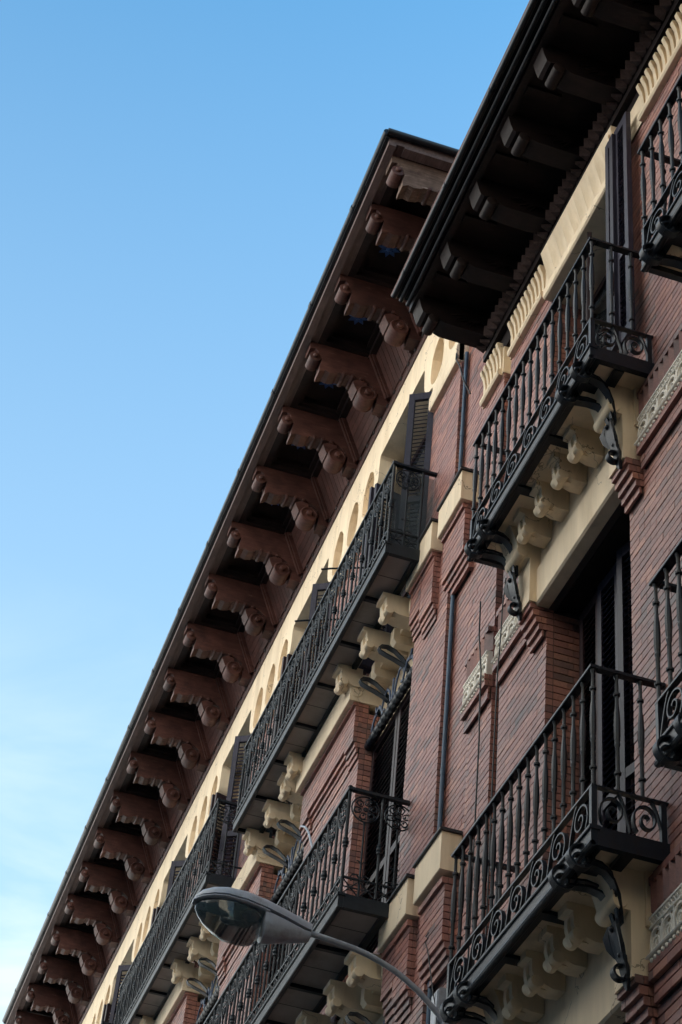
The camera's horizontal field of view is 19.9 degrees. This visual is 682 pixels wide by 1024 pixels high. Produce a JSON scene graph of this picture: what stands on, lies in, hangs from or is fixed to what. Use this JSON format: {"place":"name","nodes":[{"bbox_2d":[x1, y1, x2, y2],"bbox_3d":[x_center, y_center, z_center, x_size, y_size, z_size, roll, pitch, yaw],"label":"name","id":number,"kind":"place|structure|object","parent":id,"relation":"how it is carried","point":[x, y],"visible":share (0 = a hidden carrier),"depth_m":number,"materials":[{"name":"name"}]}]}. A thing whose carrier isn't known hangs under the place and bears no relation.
{"place":"outdoors","nodes":[
{"label":"outdoors","id":0,"kind":"place"},
{"bbox_2d":[0,0,528,1023],"label":"sky","id":1,"kind":"structure","parent":0,"point":[180,180],"materials":[{"name":"blue"}]},
{"bbox_2d":[191,887,447,1023],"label":"street lamp","id":2,"kind":"object","parent":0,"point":[234,916],"visible":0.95,"depth_m":13.86,"materials":[{"name":"grey metal"}]},
{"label":"ground","id":3,"kind":"structure","parent":0,"visible":0},
{"bbox_2d":[2,128,468,1023],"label":"brick building","id":4,"kind":"structure","parent":3,"relation":"on","point":[280,744],"depth_m":21.67,"materials":[{"name":"red"}]},
{"bbox_2d":[229,779,243,874],"bbox_3d":[-1.153,4.163,24.900,0.050,2.900,1.870,15,-42,-10],"label":"window","id":5,"kind":"structure","parent":4,"relation":"in","point":[243,779],"depth_m":25.73,"materials":[{"name":"black glass"}]},
{"bbox_2d":[312,631,323,667],"bbox_3d":[-0.130,2.133,22.446,0.050,2.900,1.870,15,-42,-10],"label":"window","id":6,"kind":"structure","parent":4,"relation":"in","point":[323,631],"depth_m":23.85,"materials":[{"name":"black glass"}]},
{"bbox_2d":[391,435,425,631],"bbox_3d":[0.894,0.103,19.992,0.050,2.900,1.870,15,-42,-10],"label":"window","id":7,"kind":"structure","parent":4,"relation":"in","point":[404,594],"depth_m":20.99,"materials":[{"name":"wood"}]},
{"bbox_2d":[455,353,470,393],"bbox_3d":[1.145,-1.350,18.677,0.082,0.906,0.388,20,-43,-15],"label":"cable","id":8,"kind":"object","parent":4,"relation":"attached to","point":[458,363],"visible":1,"depth_m":18.49,"materials":[{"name":"black plastic"}]},
{"bbox_2d":[391,0,681,1023],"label":"brick building","id":9,"kind":"structure","parent":3,"relation":"on","point":[541,276],"depth_m":14.09,"materials":[{"name":"red brick"}]},
{"bbox_2d":[430,987,445,1023],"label":"junction box","id":10,"kind":"object","parent":9,"relation":"attached to","point":[440,995],"visible":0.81,"depth_m":14.07,"materials":[{"name":"grey paint"}]},
{"bbox_2d":[425,932,434,1003],"bbox_3d":[0.664,3.377,14.313,0.020,0.704,0.190,28,-45,-23],"label":"wire","id":11,"kind":"object","parent":10,"relation":"attached to","point":[429,966],"visible":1,"depth_m":14.37,"materials":[{"name":"black"}]},
{"bbox_2d":[467,601,481,960],"bbox_3d":[0.962,2.188,14.103,0.039,3.861,0.121,-10,-43,18],"label":"cable","id":12,"kind":"object","parent":9,"relation":"hanging from","point":[477,761],"visible":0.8,"depth_m":14.45,"materials":[{"name":"black plastic"}]},
{"bbox_2d":[485,578,506,936],"bbox_3d":[1.087,1.990,13.867,0.031,3.871,0.113,23,-44,-19],"label":"cable","id":13,"kind":"object","parent":9,"relation":"attached to","point":[493,754],"visible":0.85,"depth_m":14.10,"materials":[{"name":"black plastic"}]},
{"bbox_2d":[594,275,626,353],"bbox_3d":[2.217,-1.184,15.208,0.050,2.580,1.460,15,-42,-10],"label":"window","id":14,"kind":"structure","parent":9,"relation":"in","point":[600,302],"depth_m":16.23,"materials":[{"name":"black glass"}]},
{"bbox_2d":[588,556,635,835],"bbox_3d":[1.921,1.511,12.855,0.050,3.080,1.460,15,-42,-10],"label":"window","id":15,"kind":"structure","parent":9,"relation":"in","point":[632,781],"depth_m":13.30,"materials":[{"name":"black glass"}]}
]}

